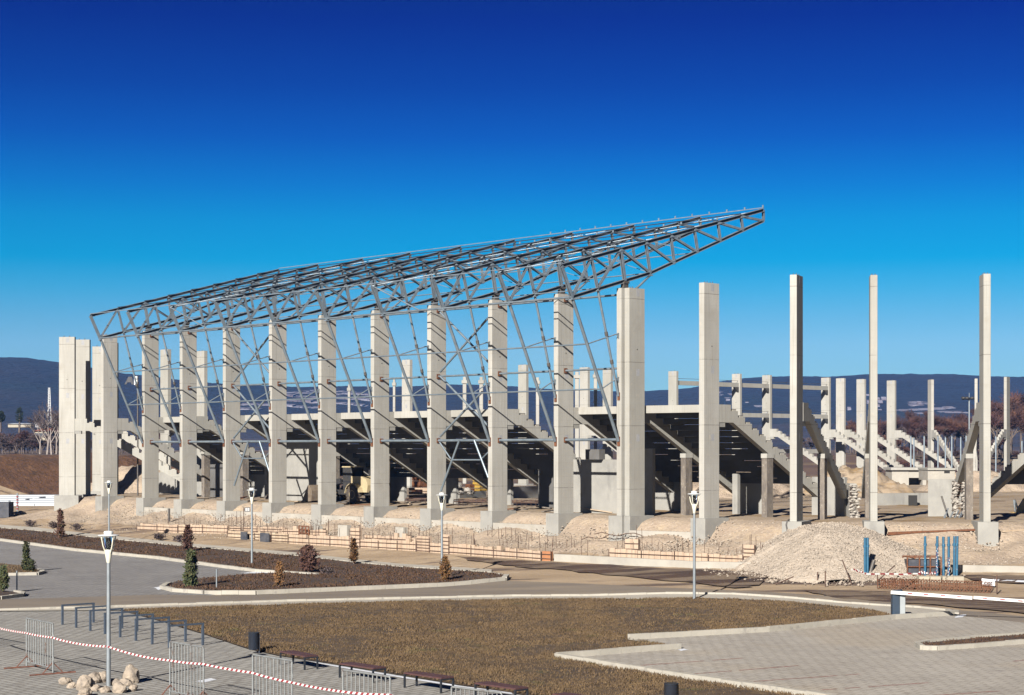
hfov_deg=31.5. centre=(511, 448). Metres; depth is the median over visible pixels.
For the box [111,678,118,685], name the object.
boulder
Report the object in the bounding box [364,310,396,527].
concrete pillar
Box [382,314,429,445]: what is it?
facade strut
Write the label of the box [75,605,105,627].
bike rack
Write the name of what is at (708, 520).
concrete pillar
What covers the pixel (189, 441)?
tie pipe
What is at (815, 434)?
raker beam
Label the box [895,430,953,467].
raker beam
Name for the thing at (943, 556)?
blue pipe
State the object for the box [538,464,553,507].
front wall
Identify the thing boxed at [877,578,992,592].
cage
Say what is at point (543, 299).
chord rail
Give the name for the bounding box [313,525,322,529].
concrete stub
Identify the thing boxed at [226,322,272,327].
chord rail
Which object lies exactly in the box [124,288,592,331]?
purlin
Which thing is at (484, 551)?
formwork wall
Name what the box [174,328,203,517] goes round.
concrete pillar
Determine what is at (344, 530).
concrete stub
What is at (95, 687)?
boulder
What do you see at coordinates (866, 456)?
support post
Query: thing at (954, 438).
bare tree
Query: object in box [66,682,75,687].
boulder
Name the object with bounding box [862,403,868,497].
raker beam
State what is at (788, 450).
link beam
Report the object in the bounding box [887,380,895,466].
concrete pillar
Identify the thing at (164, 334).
tie pipe
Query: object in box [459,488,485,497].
wall
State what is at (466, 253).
roof purlin
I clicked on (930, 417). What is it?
concrete pillar
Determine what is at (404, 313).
tie pipe
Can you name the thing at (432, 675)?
park bench
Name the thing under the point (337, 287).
roof purlin
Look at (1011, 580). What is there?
snow patch
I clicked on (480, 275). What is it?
purlin
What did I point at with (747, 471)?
seating terrace
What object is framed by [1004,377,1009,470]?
concrete pillar
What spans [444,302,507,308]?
chord rail
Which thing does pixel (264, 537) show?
dark sheet
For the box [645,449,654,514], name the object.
front wall
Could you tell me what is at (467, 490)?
rubble pile
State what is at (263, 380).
facade hanger
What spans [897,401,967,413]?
snow field
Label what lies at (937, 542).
blue pipe
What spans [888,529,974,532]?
timber
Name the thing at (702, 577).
mud strip
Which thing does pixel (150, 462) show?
concrete pillar
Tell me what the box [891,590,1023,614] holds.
barrier gate
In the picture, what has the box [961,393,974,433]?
floodlight mast
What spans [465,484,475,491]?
pallet stack
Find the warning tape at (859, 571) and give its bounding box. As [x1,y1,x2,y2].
[852,547,949,574]
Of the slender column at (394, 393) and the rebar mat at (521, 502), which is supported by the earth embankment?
the slender column at (394, 393)
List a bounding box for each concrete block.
[916,576,929,582]
[930,576,940,581]
[941,576,952,582]
[953,576,963,582]
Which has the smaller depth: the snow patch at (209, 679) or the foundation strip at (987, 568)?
the snow patch at (209, 679)
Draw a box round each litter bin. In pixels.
[248,632,259,652]
[664,682,678,694]
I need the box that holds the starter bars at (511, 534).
[487,527,531,540]
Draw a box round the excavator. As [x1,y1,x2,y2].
[1011,498,1023,512]
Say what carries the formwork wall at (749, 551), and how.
on the ground at (1005, 590)
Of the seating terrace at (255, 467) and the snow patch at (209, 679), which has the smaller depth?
the snow patch at (209, 679)
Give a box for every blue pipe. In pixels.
[863,538,868,572]
[923,536,926,575]
[935,536,938,575]
[942,537,944,575]
[947,537,949,575]
[952,536,958,575]
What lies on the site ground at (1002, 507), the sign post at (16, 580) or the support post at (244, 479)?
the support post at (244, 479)
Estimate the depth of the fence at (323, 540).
135.42 m
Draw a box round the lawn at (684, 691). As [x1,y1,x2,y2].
[123,599,877,694]
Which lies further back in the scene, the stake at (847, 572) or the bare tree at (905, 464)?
the bare tree at (905, 464)
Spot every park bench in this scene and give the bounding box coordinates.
[280,650,317,669]
[339,662,385,682]
[403,671,453,692]
[474,681,528,694]
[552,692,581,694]
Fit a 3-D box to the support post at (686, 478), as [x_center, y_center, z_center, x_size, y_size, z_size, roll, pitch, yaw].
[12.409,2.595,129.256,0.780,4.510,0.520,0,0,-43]
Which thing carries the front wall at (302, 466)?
on the site ground at (1002, 507)
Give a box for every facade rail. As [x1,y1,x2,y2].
[114,370,149,372]
[128,403,162,405]
[152,367,192,370]
[165,402,206,403]
[194,364,237,367]
[208,400,251,402]
[240,361,287,364]
[254,398,301,400]
[289,358,339,361]
[303,397,353,399]
[342,355,395,358]
[356,395,409,397]
[398,351,456,355]
[412,393,470,395]
[459,347,522,351]
[473,390,536,393]
[525,343,584,347]
[539,388,599,391]
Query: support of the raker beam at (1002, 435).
attached to the concrete pillar at (1007, 419)
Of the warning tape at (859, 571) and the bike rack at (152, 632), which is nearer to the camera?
the bike rack at (152, 632)
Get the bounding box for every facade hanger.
[123,332,143,412]
[160,328,181,411]
[203,324,224,410]
[249,320,270,409]
[298,316,319,407]
[351,311,372,406]
[407,306,429,404]
[468,300,490,403]
[534,294,556,401]
[597,288,619,399]
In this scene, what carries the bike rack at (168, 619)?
on the plaza paving at (80, 660)
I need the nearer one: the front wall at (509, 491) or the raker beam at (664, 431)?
the raker beam at (664, 431)
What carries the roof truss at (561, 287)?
on the concrete pillar at (563, 514)
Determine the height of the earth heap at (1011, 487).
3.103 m
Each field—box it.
[0,450,1023,487]
[240,403,268,409]
[287,390,369,407]
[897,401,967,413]
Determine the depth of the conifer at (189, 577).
103.90 m
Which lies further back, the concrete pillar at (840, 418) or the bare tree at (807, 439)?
the bare tree at (807, 439)
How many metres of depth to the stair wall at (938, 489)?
126.05 m
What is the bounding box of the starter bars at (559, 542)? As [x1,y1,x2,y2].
[539,535,581,547]
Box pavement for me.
[0,594,955,614]
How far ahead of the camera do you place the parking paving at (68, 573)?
116.26 m
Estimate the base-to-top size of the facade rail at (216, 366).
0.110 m
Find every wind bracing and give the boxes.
[233,329,268,485]
[439,312,487,491]
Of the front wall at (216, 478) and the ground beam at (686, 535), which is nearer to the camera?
the ground beam at (686, 535)
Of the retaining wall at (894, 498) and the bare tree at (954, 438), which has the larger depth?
the bare tree at (954, 438)
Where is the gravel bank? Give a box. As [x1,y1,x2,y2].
[4,496,1023,564]
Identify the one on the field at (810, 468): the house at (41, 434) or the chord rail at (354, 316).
the house at (41, 434)
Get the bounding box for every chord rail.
[100,334,135,338]
[137,331,177,335]
[180,327,224,331]
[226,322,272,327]
[274,318,325,323]
[327,313,381,318]
[383,308,442,313]
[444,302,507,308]
[509,296,570,303]
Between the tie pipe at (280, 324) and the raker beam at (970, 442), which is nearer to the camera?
the raker beam at (970, 442)
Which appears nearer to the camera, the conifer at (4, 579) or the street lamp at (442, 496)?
the conifer at (4, 579)
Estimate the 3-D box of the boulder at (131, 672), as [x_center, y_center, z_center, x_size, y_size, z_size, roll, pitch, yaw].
[-13.009,7.776,61.991,0.596,0.859,0.630,0,0,41]
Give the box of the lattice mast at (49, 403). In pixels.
[48,388,50,421]
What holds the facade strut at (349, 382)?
attached to the concrete pillar at (380, 507)
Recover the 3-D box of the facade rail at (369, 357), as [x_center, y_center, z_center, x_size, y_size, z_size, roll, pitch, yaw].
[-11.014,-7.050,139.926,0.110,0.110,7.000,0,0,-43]
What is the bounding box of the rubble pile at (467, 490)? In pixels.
[459,482,474,494]
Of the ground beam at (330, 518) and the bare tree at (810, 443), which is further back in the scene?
the bare tree at (810, 443)
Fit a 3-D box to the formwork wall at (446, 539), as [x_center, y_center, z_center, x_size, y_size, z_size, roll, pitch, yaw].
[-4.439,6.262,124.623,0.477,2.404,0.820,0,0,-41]
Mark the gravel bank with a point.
(767, 530)
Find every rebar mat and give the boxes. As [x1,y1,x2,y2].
[404,498,425,503]
[453,499,486,505]
[512,500,537,506]
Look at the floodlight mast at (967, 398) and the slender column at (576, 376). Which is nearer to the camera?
the slender column at (576, 376)
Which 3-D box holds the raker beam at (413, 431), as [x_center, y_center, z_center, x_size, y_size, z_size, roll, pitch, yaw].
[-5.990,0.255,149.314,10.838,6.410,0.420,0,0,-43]
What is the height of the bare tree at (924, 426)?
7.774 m
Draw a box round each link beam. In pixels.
[678,378,738,392]
[742,381,768,392]
[742,411,768,422]
[772,382,827,394]
[772,411,827,423]
[779,449,817,452]
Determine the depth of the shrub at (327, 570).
114.42 m
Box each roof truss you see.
[89,269,279,340]
[126,264,318,336]
[169,258,363,333]
[214,252,410,329]
[263,246,461,325]
[314,239,515,320]
[370,232,573,315]
[431,224,634,310]
[496,216,701,305]
[559,208,764,299]
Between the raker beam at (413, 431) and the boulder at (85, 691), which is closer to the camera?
the boulder at (85, 691)
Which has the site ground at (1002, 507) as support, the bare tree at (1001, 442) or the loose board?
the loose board
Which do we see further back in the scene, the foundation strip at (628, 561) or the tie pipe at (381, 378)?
the tie pipe at (381, 378)
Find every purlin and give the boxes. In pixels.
[90,263,560,313]
[120,254,591,306]
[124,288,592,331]
[144,246,620,300]
[170,239,645,294]
[172,273,641,319]
[191,233,670,289]
[215,226,693,283]
[229,253,687,301]
[235,217,717,278]
[257,213,740,273]
[282,205,763,267]
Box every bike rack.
[61,603,94,624]
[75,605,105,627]
[89,608,122,630]
[104,611,138,633]
[119,613,153,636]
[134,616,169,640]
[151,619,186,643]
[168,623,203,647]
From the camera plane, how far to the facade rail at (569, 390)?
125.66 m
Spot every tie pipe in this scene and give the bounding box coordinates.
[150,332,178,336]
[150,387,179,390]
[150,440,178,443]
[188,328,222,333]
[188,385,222,389]
[188,440,221,443]
[231,325,268,329]
[231,383,268,387]
[231,440,267,443]
[277,320,317,325]
[277,381,317,385]
[277,439,316,442]
[327,379,370,383]
[327,439,369,442]
[329,316,370,321]
[380,311,426,317]
[380,376,426,380]
[380,439,426,442]
[437,306,487,312]
[437,373,487,378]
[437,438,487,442]
[498,300,553,307]
[498,370,553,375]
[498,438,552,442]
[564,294,616,301]
[564,367,616,372]
[564,437,616,441]
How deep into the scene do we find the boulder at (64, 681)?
61.49 m
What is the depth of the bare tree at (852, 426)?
443.84 m
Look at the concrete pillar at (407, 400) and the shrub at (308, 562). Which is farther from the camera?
the concrete pillar at (407, 400)
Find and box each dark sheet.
[240,532,247,539]
[260,533,269,541]
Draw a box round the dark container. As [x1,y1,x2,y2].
[0,502,13,517]
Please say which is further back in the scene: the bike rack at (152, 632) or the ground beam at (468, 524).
the ground beam at (468, 524)
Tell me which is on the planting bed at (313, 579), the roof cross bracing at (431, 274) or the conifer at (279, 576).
the conifer at (279, 576)
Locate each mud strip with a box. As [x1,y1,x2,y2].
[457,556,769,587]
[805,590,1023,612]
[958,574,1023,582]
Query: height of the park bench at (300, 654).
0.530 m
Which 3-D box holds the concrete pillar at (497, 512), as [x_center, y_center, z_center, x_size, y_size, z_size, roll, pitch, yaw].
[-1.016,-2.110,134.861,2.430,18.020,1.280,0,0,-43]
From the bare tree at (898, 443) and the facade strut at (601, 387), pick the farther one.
the bare tree at (898, 443)
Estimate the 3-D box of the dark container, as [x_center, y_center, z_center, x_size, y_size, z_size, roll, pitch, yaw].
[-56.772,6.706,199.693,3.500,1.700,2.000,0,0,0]
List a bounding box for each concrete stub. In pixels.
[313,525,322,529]
[338,525,350,536]
[395,527,407,536]
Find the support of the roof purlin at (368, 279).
on the roof truss at (292, 290)
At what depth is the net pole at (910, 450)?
261.93 m
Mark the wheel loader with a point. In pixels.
(356, 483)
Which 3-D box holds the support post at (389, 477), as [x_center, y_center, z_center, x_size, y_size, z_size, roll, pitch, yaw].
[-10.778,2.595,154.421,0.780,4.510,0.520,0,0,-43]
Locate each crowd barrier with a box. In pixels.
[4,617,75,675]
[162,641,206,694]
[252,654,292,694]
[342,669,391,694]
[451,686,502,694]
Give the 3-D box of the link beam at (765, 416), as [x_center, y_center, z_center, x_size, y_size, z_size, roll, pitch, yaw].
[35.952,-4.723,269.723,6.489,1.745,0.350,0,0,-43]
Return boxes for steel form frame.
[298,525,309,535]
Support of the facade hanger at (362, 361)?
attached to the concrete pillar at (380, 507)
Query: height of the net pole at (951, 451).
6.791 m
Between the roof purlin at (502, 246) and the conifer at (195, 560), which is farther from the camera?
the roof purlin at (502, 246)
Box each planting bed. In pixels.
[0,528,502,589]
[0,564,37,572]
[0,590,17,595]
[925,635,1023,644]
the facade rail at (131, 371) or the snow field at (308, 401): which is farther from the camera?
the snow field at (308, 401)
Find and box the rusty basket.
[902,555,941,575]
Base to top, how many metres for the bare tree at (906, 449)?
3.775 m
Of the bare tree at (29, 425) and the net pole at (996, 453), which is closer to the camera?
the net pole at (996, 453)
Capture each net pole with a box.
[910,435,911,466]
[913,437,914,466]
[923,435,924,466]
[937,435,938,467]
[945,437,945,467]
[951,435,952,467]
[960,437,961,460]
[995,435,996,471]
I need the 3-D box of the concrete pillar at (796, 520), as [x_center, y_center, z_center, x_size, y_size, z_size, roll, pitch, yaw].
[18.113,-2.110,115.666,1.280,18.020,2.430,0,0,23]
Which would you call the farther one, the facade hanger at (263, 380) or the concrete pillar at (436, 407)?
the facade hanger at (263, 380)
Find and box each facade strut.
[99,338,143,446]
[136,335,181,446]
[179,332,224,446]
[225,328,270,446]
[273,323,319,445]
[325,319,372,445]
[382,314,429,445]
[442,309,490,445]
[508,303,556,445]
[571,297,619,445]
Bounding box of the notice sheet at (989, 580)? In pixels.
[981,577,994,587]
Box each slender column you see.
[347,385,350,448]
[392,379,395,448]
[462,377,467,483]
[478,377,483,443]
[536,377,539,448]
[574,372,579,457]
[593,372,596,448]
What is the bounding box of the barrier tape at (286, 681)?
[0,628,391,694]
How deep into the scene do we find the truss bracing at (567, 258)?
135.21 m
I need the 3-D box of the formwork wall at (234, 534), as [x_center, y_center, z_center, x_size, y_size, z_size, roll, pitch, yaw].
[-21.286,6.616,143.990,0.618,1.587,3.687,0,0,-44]
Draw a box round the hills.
[0,357,1023,449]
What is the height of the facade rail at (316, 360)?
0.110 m
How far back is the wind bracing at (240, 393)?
158.12 m
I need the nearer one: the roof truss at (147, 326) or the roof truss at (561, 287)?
the roof truss at (561, 287)
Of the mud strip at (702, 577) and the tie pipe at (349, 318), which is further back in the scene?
the tie pipe at (349, 318)
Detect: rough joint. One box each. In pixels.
[848,485,860,517]
[950,481,959,516]
[960,481,964,516]
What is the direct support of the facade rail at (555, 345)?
attached to the facade strut at (533, 375)
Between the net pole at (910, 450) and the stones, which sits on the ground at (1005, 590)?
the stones
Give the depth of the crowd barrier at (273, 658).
53.76 m
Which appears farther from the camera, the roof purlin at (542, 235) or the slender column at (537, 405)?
the slender column at (537, 405)
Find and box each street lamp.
[98,531,118,685]
[105,481,113,530]
[248,488,255,562]
[438,492,445,560]
[689,491,699,598]
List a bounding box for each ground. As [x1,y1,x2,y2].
[0,486,1023,694]
[94,480,1023,522]
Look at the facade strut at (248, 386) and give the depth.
153.46 m
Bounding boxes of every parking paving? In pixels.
[0,541,257,598]
[584,615,1023,694]
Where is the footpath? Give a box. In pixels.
[0,525,491,570]
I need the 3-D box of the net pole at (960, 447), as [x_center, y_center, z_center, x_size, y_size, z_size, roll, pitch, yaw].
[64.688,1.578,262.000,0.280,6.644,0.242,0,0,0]
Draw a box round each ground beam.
[144,507,173,516]
[182,509,216,517]
[226,511,261,517]
[272,513,310,523]
[321,515,363,524]
[375,517,419,527]
[432,520,479,532]
[493,523,545,534]
[629,530,690,539]
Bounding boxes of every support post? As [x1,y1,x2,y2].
[201,452,210,497]
[240,452,248,498]
[336,452,340,501]
[389,453,390,504]
[680,453,692,514]
[761,454,773,516]
[817,454,827,519]
[864,454,868,517]
[964,454,973,519]
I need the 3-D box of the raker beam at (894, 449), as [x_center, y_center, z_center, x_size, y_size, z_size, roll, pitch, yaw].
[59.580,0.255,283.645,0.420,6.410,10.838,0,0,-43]
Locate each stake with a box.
[842,560,851,584]
[869,560,875,571]
[996,575,997,593]
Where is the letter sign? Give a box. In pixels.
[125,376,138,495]
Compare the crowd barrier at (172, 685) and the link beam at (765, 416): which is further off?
the link beam at (765, 416)
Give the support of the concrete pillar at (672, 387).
on the ground at (1005, 590)
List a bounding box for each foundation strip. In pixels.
[554,554,749,568]
[951,564,1023,572]
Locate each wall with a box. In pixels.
[136,517,179,532]
[159,472,179,493]
[177,521,229,533]
[197,475,200,494]
[210,457,222,496]
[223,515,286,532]
[227,522,257,539]
[249,474,263,496]
[254,522,288,542]
[264,467,268,497]
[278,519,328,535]
[287,442,317,500]
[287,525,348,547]
[349,520,361,547]
[360,530,419,550]
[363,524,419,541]
[390,472,406,500]
[415,528,431,551]
[429,533,445,552]
[443,527,452,553]
[446,478,458,503]
[448,535,545,560]
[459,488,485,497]
[507,479,512,504]
[513,486,537,497]
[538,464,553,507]
[541,548,552,560]
[573,459,616,513]
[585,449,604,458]
[608,536,743,561]
[624,525,642,550]
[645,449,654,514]
[655,471,692,510]
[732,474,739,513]
[740,483,761,513]
[742,534,756,560]
[812,477,846,515]
[847,483,856,516]
[878,493,960,504]
[928,479,954,516]
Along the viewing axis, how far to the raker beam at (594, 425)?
132.05 m
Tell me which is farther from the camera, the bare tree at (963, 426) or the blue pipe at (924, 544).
the bare tree at (963, 426)
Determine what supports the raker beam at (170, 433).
attached to the concrete pillar at (165, 378)
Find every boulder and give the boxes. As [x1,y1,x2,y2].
[58,677,72,684]
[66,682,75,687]
[76,675,94,689]
[78,688,92,694]
[88,672,100,683]
[91,684,100,691]
[99,671,105,682]
[99,686,110,692]
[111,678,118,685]
[112,682,126,692]
[119,678,131,685]
[122,664,139,683]
[128,684,137,691]
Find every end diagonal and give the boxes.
[171,308,206,327]
[372,285,418,309]
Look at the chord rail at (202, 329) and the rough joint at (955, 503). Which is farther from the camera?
the chord rail at (202, 329)
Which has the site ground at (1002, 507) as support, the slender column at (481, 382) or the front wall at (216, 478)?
the front wall at (216, 478)
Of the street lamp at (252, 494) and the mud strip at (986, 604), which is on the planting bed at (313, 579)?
the street lamp at (252, 494)
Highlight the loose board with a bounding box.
[583,508,612,512]
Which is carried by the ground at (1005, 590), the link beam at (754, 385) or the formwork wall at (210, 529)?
the formwork wall at (210, 529)
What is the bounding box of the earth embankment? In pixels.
[0,453,179,494]
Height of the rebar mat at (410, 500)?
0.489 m
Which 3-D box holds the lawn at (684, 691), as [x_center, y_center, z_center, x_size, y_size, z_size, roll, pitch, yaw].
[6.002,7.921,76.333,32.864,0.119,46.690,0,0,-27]
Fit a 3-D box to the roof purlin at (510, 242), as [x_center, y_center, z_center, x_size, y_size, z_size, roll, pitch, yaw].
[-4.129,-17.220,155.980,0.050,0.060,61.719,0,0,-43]
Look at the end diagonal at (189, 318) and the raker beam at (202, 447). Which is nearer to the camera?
the end diagonal at (189, 318)
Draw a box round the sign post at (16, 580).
[16,571,17,589]
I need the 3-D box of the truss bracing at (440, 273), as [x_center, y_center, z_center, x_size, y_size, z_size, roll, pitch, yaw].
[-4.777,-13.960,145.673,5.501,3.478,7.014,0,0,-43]
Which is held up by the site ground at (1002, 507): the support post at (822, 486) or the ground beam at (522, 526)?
the support post at (822, 486)
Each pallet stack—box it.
[409,488,426,497]
[412,477,426,486]
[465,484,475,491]
[473,480,486,490]
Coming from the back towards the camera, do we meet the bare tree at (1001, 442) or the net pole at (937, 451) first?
the bare tree at (1001, 442)
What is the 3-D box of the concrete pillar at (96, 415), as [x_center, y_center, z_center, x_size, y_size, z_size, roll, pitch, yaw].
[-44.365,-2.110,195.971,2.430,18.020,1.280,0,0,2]
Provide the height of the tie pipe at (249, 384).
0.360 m
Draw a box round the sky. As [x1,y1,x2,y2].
[0,0,1023,390]
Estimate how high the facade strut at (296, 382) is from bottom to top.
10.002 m
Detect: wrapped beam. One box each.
[0,495,53,497]
[0,496,45,497]
[0,498,31,499]
[11,500,53,501]
[14,502,53,505]
[30,498,53,499]
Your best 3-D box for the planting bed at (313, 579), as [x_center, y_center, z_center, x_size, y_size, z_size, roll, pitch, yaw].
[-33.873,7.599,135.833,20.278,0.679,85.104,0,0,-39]
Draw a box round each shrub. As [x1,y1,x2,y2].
[24,520,35,526]
[47,521,56,528]
[69,523,84,530]
[152,532,167,539]
[172,535,182,541]
[296,544,320,571]
[319,566,334,573]
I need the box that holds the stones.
[36,503,1022,586]
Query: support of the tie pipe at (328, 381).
attached to the concrete pillar at (326, 505)
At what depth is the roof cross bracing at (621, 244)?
129.16 m
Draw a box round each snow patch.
[198,678,216,681]
[992,579,1023,581]
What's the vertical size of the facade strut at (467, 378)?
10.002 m
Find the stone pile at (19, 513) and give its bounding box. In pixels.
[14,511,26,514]
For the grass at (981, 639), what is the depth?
74.61 m
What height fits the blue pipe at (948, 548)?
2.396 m
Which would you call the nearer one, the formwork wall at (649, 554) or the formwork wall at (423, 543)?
the formwork wall at (649, 554)
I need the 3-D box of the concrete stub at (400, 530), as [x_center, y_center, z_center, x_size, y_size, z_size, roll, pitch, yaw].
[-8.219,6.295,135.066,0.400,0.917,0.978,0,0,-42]
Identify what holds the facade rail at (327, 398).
attached to the facade strut at (296, 382)
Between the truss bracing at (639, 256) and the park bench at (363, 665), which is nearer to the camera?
the park bench at (363, 665)
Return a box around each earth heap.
[91,465,159,492]
[693,482,804,498]
[803,465,914,496]
[916,471,1023,491]
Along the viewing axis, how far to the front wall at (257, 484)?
177.29 m
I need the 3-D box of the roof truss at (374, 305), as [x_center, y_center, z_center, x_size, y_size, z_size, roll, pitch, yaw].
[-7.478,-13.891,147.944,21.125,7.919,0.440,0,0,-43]
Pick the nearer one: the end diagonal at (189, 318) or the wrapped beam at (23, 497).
the end diagonal at (189, 318)
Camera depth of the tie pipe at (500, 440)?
132.91 m
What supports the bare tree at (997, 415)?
on the field at (810, 468)
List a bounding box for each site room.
[883,467,926,484]
[918,468,955,479]
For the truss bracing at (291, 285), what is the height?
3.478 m
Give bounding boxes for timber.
[887,531,921,534]
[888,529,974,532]
[1000,529,1023,531]
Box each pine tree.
[0,410,5,431]
[15,407,23,432]
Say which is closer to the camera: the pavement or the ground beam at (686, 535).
the pavement
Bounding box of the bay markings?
[650,658,1022,694]
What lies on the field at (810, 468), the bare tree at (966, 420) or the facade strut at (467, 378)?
the bare tree at (966, 420)
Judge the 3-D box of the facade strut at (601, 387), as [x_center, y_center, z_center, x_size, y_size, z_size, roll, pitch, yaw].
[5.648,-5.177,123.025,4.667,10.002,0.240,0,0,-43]
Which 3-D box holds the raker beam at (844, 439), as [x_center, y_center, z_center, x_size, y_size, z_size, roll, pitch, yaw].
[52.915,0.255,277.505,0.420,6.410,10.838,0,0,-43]
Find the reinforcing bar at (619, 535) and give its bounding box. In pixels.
[595,532,642,535]
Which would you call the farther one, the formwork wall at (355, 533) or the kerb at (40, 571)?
the formwork wall at (355, 533)
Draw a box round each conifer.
[0,564,9,591]
[21,541,30,570]
[27,559,36,571]
[53,508,65,537]
[181,524,195,549]
[182,548,198,586]
[192,550,198,579]
[273,561,285,586]
[347,537,359,563]
[437,555,453,580]
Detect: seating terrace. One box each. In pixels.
[163,417,268,474]
[245,415,365,475]
[291,413,415,476]
[341,412,469,477]
[394,411,526,478]
[451,409,573,474]
[578,406,698,481]
[645,404,814,483]
[991,469,1023,483]
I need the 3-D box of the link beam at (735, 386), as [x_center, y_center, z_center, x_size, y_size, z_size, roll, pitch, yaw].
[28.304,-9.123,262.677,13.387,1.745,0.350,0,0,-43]
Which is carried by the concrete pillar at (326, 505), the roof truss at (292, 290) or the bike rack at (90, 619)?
the roof truss at (292, 290)
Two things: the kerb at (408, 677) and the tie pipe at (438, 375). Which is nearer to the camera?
the kerb at (408, 677)
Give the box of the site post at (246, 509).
[243,507,249,523]
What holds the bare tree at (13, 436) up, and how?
on the field at (810, 468)
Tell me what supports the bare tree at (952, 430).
on the field at (810, 468)
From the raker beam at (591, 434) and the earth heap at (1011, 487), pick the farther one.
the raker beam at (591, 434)
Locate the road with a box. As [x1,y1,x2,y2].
[0,581,1023,621]
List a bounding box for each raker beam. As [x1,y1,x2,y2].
[75,419,179,480]
[94,420,179,470]
[117,418,200,476]
[159,417,252,482]
[168,430,201,458]
[197,416,268,468]
[240,415,268,438]
[287,414,370,475]
[336,413,426,483]
[389,412,487,489]
[446,410,537,485]
[507,409,580,458]
[573,407,672,492]
[588,428,616,451]
[645,413,731,492]
[719,404,817,496]
[770,429,817,464]
[803,402,846,498]
[829,430,888,467]
[844,430,903,466]
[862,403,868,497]
[865,430,922,466]
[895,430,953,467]
[931,430,958,470]
[955,402,978,497]
[973,440,976,470]
[991,429,1006,456]
[991,453,1023,496]
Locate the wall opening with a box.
[908,495,916,505]
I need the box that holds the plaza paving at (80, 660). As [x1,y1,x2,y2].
[0,610,518,694]
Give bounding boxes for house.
[8,423,34,427]
[35,428,58,440]
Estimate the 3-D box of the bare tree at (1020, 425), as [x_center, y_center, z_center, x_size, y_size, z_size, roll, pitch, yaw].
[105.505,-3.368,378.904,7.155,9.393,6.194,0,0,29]
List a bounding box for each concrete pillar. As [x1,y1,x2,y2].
[54,336,81,510]
[76,338,96,496]
[91,346,100,494]
[95,334,123,511]
[98,343,123,494]
[136,331,165,515]
[160,348,170,471]
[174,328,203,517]
[197,350,206,467]
[217,324,247,520]
[262,319,293,522]
[311,315,343,525]
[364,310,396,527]
[402,359,415,487]
[420,304,453,530]
[480,300,515,531]
[514,365,532,485]
[546,294,581,535]
[580,366,589,458]
[603,367,612,459]
[608,288,624,540]
[624,286,653,540]
[668,371,677,448]
[691,281,728,543]
[732,373,741,454]
[762,374,771,441]
[782,273,810,532]
[821,377,830,452]
[836,378,845,468]
[856,379,865,467]
[862,274,884,534]
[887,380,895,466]
[928,379,933,467]
[971,272,998,546]
[975,378,977,470]
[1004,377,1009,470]
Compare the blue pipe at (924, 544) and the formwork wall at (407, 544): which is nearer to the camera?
the blue pipe at (924, 544)
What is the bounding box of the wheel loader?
[302,466,370,503]
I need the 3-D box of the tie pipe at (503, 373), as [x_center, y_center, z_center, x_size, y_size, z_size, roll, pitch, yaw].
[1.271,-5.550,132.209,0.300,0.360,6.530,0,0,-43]
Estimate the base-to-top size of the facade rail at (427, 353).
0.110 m
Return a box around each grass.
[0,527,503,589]
[0,563,37,572]
[922,634,1023,644]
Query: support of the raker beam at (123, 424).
attached to the concrete pillar at (108, 427)
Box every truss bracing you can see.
[210,279,290,313]
[249,274,335,305]
[296,268,385,305]
[349,262,438,300]
[398,256,497,296]
[456,249,554,290]
[517,241,627,284]
[587,234,690,277]
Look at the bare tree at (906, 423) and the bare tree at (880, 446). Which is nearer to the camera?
the bare tree at (880, 446)
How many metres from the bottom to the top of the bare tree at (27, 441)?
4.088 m
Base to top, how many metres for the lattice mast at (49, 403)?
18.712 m
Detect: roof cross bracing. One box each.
[171,258,384,306]
[373,228,617,285]
[500,213,742,271]
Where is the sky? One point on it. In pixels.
(150, 149)
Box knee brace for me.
[636,276,649,287]
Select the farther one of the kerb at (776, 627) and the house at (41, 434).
the house at (41, 434)
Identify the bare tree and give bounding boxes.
[0,437,13,453]
[9,435,18,453]
[10,435,22,452]
[13,438,35,453]
[15,429,30,453]
[22,401,58,453]
[22,413,49,453]
[22,439,41,453]
[27,432,54,453]
[35,407,58,454]
[48,412,58,453]
[803,436,811,445]
[806,441,814,447]
[846,420,855,452]
[847,420,855,429]
[878,423,886,435]
[878,444,886,451]
[884,410,920,431]
[896,440,902,457]
[897,426,918,452]
[898,459,912,466]
[903,409,925,452]
[903,446,916,455]
[906,428,921,453]
[916,427,941,440]
[918,419,944,434]
[920,456,939,466]
[922,410,959,452]
[940,415,965,450]
[940,419,958,447]
[948,411,966,420]
[952,416,971,423]
[952,420,965,446]
[953,449,959,457]
[957,419,971,435]
[973,392,1022,428]
[991,410,1003,454]
[991,413,1003,454]
[994,436,1003,458]
[1001,416,1023,454]
[1010,391,1023,451]
[1010,406,1023,425]
[1011,451,1023,456]
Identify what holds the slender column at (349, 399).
on the earth embankment
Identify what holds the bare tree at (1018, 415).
on the field at (810, 468)
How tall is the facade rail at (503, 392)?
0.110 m
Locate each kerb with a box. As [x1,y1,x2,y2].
[0,538,318,573]
[0,590,25,599]
[1,527,503,574]
[8,568,44,575]
[160,574,508,594]
[310,661,511,693]
[554,653,834,694]
[556,643,680,656]
[628,610,958,639]
[914,632,1023,649]
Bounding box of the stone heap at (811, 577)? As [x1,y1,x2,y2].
[735,522,946,582]
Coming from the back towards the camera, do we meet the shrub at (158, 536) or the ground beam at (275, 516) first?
the ground beam at (275, 516)

